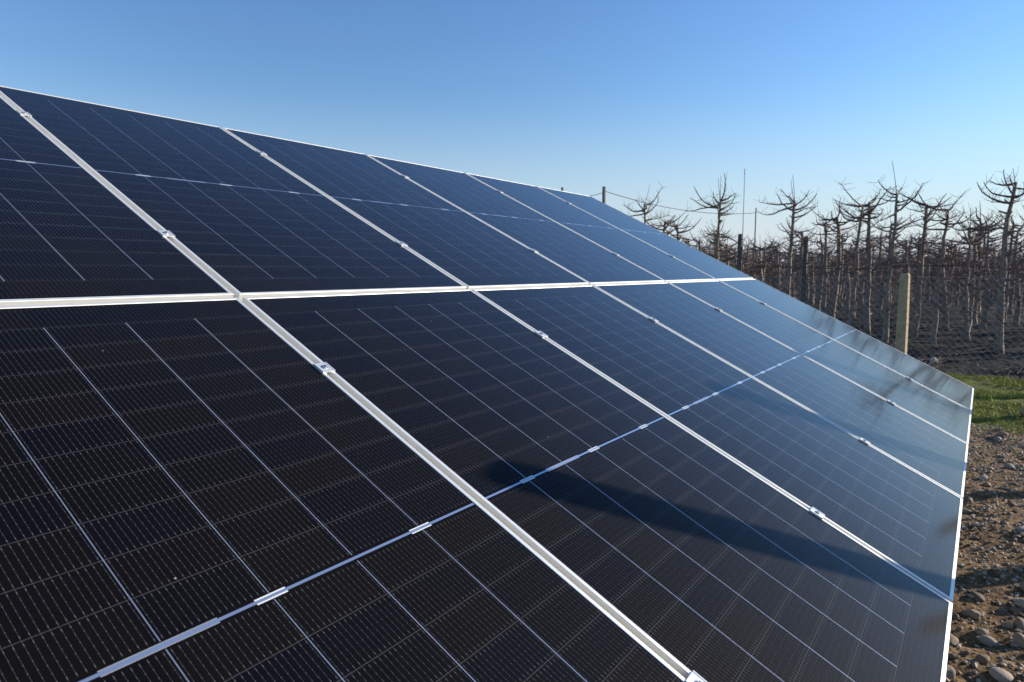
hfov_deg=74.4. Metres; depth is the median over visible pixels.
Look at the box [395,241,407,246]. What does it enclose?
panel clamp
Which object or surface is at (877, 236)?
orchard tree
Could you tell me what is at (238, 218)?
solar panel
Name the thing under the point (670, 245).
solar panel
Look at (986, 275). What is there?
orchard tree
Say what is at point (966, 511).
cobble
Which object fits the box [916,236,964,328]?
orchard tree
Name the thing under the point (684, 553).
solar panel
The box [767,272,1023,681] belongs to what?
ground
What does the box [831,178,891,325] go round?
orchard tree
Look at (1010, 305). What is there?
orchard tree
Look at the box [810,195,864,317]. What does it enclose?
orchard tree
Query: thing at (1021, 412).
boulder
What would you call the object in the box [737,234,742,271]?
orchard post
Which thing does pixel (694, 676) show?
panel clamp
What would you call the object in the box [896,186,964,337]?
orchard tree
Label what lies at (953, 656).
cobble
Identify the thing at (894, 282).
distant orchard
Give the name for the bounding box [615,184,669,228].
orchard tree
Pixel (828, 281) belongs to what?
orchard tree
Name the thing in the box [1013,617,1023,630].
cobble
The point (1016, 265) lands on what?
orchard tree
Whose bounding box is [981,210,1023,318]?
orchard tree
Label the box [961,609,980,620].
cobble
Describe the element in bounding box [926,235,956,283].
orchard tree
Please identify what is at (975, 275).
orchard tree
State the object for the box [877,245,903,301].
orchard tree
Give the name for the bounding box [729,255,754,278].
orchard tree
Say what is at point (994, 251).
orchard tree
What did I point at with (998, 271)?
orchard tree
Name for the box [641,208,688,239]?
orchard tree
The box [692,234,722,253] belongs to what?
orchard tree
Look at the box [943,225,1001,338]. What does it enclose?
orchard tree
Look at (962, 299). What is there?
orchard tree
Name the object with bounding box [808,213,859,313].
orchard tree
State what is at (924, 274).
orchard tree
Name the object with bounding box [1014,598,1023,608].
cobble
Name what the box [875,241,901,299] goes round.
orchard tree
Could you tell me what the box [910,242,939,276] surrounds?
orchard tree
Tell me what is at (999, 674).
cobble
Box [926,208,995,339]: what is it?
orchard tree
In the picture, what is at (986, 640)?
cobble
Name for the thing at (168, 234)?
panel clamp
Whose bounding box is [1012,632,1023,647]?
cobble
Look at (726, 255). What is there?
orchard tree
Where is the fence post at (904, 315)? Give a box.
[895,273,909,354]
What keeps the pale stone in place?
on the ground at (967, 634)
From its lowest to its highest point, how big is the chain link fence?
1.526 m
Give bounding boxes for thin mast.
[742,169,745,256]
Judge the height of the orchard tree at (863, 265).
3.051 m
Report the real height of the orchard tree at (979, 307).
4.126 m
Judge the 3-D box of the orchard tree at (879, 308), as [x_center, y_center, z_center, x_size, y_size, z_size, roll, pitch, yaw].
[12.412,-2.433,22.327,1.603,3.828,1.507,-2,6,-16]
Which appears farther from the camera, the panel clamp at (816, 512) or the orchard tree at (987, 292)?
the orchard tree at (987, 292)
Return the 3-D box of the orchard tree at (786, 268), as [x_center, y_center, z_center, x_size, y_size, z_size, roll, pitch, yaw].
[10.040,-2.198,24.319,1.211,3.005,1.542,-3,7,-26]
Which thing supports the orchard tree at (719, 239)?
on the ground at (967, 634)
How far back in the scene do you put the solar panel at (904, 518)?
2.85 m
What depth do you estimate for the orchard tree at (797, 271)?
27.21 m
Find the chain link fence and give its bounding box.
[756,276,1023,377]
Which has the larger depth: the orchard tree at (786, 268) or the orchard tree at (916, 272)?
the orchard tree at (786, 268)
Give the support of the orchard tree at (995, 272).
on the ground at (967, 634)
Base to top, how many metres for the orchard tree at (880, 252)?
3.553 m
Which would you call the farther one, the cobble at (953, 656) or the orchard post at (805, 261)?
the orchard post at (805, 261)
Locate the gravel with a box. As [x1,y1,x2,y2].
[945,423,1023,681]
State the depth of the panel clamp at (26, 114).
2.88 m
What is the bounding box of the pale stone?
[930,357,937,363]
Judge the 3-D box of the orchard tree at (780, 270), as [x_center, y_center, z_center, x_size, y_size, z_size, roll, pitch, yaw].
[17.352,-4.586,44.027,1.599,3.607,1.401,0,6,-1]
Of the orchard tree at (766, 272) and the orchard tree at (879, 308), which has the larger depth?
the orchard tree at (766, 272)
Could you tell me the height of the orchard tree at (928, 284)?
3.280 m
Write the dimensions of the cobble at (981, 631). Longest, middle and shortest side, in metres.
0.059 x 0.041 x 0.039 m
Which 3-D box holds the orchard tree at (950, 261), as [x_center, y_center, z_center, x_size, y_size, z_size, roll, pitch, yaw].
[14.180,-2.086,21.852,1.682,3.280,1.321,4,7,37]
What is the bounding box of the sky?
[0,0,1023,270]
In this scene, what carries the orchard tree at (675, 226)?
on the ground at (967, 634)
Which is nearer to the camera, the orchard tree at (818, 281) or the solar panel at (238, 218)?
the solar panel at (238, 218)
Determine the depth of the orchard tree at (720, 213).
17.50 m
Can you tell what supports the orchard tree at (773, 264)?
on the ground at (967, 634)
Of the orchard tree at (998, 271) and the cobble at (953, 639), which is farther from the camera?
the orchard tree at (998, 271)
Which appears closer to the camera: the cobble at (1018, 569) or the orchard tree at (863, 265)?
the cobble at (1018, 569)
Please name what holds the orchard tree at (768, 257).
on the ground at (967, 634)
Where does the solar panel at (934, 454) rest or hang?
attached to the mounting rack
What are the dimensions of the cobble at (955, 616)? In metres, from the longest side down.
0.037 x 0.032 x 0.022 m
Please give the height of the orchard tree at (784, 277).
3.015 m
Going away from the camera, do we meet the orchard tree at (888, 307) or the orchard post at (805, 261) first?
the orchard tree at (888, 307)
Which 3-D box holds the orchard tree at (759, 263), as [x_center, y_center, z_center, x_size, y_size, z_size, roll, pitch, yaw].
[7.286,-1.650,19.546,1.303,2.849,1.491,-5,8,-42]
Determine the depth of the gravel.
4.09 m
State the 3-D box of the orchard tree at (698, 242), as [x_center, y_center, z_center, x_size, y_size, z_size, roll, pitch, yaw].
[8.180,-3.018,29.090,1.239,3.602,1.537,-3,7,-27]
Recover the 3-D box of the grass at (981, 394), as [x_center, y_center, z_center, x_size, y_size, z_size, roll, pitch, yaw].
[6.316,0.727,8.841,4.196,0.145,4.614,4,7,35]
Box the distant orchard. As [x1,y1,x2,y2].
[710,243,1023,296]
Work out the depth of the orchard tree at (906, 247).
19.97 m
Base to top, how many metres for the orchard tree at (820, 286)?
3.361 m
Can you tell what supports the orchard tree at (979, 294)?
on the ground at (967, 634)
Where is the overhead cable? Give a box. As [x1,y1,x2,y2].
[606,191,750,213]
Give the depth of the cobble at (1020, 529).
4.18 m
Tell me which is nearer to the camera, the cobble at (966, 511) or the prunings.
the cobble at (966, 511)
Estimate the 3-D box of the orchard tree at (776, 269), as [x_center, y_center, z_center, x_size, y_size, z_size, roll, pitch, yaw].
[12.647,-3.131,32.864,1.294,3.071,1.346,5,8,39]
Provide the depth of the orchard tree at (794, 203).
16.79 m
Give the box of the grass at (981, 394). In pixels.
[944,372,1023,434]
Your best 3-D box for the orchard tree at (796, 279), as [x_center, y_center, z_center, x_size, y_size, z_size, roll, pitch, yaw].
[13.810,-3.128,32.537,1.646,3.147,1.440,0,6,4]
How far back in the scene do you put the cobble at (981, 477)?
5.42 m
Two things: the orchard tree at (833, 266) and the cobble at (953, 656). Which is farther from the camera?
the orchard tree at (833, 266)
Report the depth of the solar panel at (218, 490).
1.29 m
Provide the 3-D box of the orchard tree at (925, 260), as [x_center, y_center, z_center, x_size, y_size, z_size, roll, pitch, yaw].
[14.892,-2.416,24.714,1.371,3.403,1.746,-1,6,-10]
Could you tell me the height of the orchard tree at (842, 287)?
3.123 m
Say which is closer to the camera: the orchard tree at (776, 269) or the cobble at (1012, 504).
the cobble at (1012, 504)
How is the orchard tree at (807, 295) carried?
on the ground at (967, 634)
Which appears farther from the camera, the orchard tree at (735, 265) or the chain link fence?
the orchard tree at (735, 265)
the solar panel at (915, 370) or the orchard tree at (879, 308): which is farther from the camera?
the orchard tree at (879, 308)
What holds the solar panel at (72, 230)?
attached to the mounting rack
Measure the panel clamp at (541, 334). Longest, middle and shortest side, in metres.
0.046 x 0.043 x 0.039 m
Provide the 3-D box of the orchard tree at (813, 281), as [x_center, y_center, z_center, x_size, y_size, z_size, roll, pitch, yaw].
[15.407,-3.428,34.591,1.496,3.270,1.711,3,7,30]
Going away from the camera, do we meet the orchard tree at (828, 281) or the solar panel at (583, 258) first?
the solar panel at (583, 258)
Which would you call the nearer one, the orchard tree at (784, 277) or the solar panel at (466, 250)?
the solar panel at (466, 250)
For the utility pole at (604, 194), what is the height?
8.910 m
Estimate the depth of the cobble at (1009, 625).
3.17 m
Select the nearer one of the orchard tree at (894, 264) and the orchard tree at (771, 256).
the orchard tree at (894, 264)
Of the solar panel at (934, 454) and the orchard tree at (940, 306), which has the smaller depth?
the solar panel at (934, 454)
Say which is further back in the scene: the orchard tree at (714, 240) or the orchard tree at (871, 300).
the orchard tree at (871, 300)
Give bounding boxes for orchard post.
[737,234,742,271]
[801,236,808,303]
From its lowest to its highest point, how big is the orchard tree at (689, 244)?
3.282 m
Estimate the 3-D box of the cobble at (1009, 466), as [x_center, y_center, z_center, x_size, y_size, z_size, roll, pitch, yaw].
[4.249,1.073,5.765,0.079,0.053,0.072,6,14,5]
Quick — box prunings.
[827,311,1023,374]
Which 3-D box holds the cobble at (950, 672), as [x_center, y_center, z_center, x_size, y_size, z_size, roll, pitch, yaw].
[1.825,1.390,2.829,0.061,0.048,0.076,-7,23,16]
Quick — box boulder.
[1019,408,1023,416]
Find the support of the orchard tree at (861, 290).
on the ground at (967, 634)
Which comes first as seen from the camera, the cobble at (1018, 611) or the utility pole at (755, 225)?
the cobble at (1018, 611)
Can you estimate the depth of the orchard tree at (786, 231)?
21.41 m
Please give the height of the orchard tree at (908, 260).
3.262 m
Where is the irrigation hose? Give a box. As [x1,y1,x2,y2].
[742,265,999,269]
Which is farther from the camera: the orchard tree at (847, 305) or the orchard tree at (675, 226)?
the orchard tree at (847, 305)
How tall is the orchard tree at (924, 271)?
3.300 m
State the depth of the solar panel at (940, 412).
4.81 m
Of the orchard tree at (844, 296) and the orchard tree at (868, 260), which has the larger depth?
the orchard tree at (844, 296)
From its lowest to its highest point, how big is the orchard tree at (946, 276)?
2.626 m
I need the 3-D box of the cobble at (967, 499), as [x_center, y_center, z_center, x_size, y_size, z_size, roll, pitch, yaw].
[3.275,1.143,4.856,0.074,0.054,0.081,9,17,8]
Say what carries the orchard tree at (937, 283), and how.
on the ground at (967, 634)
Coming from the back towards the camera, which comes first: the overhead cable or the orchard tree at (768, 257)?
the overhead cable
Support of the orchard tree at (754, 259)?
on the ground at (967, 634)
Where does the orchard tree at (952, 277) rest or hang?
on the ground at (967, 634)
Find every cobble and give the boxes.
[946,665,955,678]
[948,653,960,659]
[949,633,958,644]
[952,614,958,619]
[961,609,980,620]
[963,496,972,502]
[963,509,970,513]
[969,591,984,601]
[974,628,989,635]
[976,654,989,663]
[979,475,987,479]
[979,635,999,646]
[988,667,1013,681]
[997,431,1008,435]
[1001,622,1012,628]
[1004,463,1014,468]
[1007,502,1017,506]
[1010,607,1022,614]
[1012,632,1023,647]
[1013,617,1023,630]
[1014,567,1022,571]
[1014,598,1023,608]
[1017,527,1023,532]
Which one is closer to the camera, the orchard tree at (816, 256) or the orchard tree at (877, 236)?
the orchard tree at (816, 256)
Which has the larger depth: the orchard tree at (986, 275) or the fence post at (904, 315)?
the orchard tree at (986, 275)
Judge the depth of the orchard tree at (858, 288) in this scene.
23.20 m
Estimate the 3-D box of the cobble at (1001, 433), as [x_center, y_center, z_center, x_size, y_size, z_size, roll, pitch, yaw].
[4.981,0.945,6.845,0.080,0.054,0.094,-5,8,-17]
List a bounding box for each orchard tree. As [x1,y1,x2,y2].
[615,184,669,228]
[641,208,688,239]
[655,212,699,243]
[681,236,700,246]
[687,173,751,264]
[690,231,712,253]
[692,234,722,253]
[699,219,729,262]
[699,221,737,259]
[711,231,747,265]
[729,247,745,269]
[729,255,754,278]
[733,241,757,279]
[742,235,789,283]
[743,237,783,289]
[743,240,765,278]
[743,248,776,284]
[751,240,779,283]
[756,175,817,295]
[756,243,788,289]
[761,238,782,286]
[766,241,784,286]
[766,249,783,288]
[769,221,815,295]
[772,246,814,296]
[776,224,823,300]
[778,248,785,290]
[780,253,809,297]
[781,237,819,299]
[782,256,813,298]
[797,239,841,310]
[799,250,817,299]
[804,228,835,310]
[807,252,817,302]
[807,253,816,305]
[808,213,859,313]
[808,249,831,308]
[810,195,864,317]
[826,248,835,298]
[827,228,863,308]
[827,247,836,301]
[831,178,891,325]
[831,234,865,314]
[833,186,912,334]
[833,246,853,305]
[834,258,859,301]
[835,230,876,317]
[842,249,889,324]
[851,229,886,306]
[852,247,879,310]
[859,212,916,319]
[860,225,901,308]
[862,162,931,343]
[862,235,885,301]
[872,235,919,299]
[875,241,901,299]
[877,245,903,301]
[891,228,940,300]
[893,244,916,285]
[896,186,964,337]
[897,232,938,320]
[904,188,975,343]
[910,238,939,300]
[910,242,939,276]
[913,253,935,298]
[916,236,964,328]
[923,254,933,300]
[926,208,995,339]
[926,230,976,319]
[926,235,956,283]
[928,252,960,314]
[929,242,966,308]
[936,250,962,312]
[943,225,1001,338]
[947,241,966,301]
[949,203,1005,323]
[949,240,972,306]
[955,261,971,303]
[959,166,1023,354]
[960,247,992,307]
[962,215,1002,312]
[965,216,1015,328]
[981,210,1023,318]
[981,240,1011,298]
[981,242,997,307]
[983,242,1001,304]
[984,253,1012,305]
[990,223,1023,314]
[992,244,1023,324]
[998,202,1023,341]
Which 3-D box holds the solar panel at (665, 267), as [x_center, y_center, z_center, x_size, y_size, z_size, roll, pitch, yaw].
[0.676,-0.992,5.895,2.094,0.036,1.134,34,23,28]
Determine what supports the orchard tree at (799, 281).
on the ground at (967, 634)
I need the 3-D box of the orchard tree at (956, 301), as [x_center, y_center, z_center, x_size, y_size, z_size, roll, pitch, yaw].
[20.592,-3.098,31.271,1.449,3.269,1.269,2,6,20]
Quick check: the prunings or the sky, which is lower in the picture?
the prunings
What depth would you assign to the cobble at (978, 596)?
3.40 m
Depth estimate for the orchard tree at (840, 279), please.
28.87 m
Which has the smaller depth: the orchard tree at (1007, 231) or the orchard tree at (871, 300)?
the orchard tree at (1007, 231)
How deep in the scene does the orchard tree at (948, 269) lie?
23.95 m
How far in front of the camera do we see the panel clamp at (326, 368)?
1.90 m
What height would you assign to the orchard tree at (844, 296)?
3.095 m
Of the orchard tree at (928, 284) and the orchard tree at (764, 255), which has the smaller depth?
the orchard tree at (764, 255)
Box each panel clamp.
[16,110,31,118]
[156,230,174,239]
[313,362,335,375]
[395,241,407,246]
[535,331,547,338]
[685,670,706,681]
[810,507,824,518]
[859,437,869,444]
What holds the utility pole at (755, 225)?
on the ground at (967, 634)
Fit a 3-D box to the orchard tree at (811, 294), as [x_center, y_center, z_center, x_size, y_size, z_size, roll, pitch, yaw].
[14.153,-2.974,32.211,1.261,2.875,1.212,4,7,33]
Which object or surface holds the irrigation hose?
attached to the orchard tree at (645, 213)
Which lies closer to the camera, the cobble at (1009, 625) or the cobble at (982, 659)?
the cobble at (982, 659)
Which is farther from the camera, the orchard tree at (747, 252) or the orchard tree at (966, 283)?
the orchard tree at (747, 252)
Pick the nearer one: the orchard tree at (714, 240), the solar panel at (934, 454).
the solar panel at (934, 454)
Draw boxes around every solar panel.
[0,86,465,300]
[0,96,233,305]
[0,298,685,681]
[222,127,588,289]
[242,289,952,681]
[366,154,663,285]
[465,173,715,282]
[472,285,962,601]
[537,186,752,279]
[593,282,967,498]
[668,280,971,443]
[719,279,973,410]
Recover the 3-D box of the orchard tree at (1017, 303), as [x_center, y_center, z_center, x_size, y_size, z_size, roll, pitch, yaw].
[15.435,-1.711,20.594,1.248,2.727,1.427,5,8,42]
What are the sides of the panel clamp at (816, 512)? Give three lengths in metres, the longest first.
0.046 x 0.043 x 0.039 m
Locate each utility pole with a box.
[602,186,605,203]
[754,208,756,243]
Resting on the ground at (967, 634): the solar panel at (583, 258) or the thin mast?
the thin mast
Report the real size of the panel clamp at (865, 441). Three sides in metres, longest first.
0.046 x 0.043 x 0.039 m

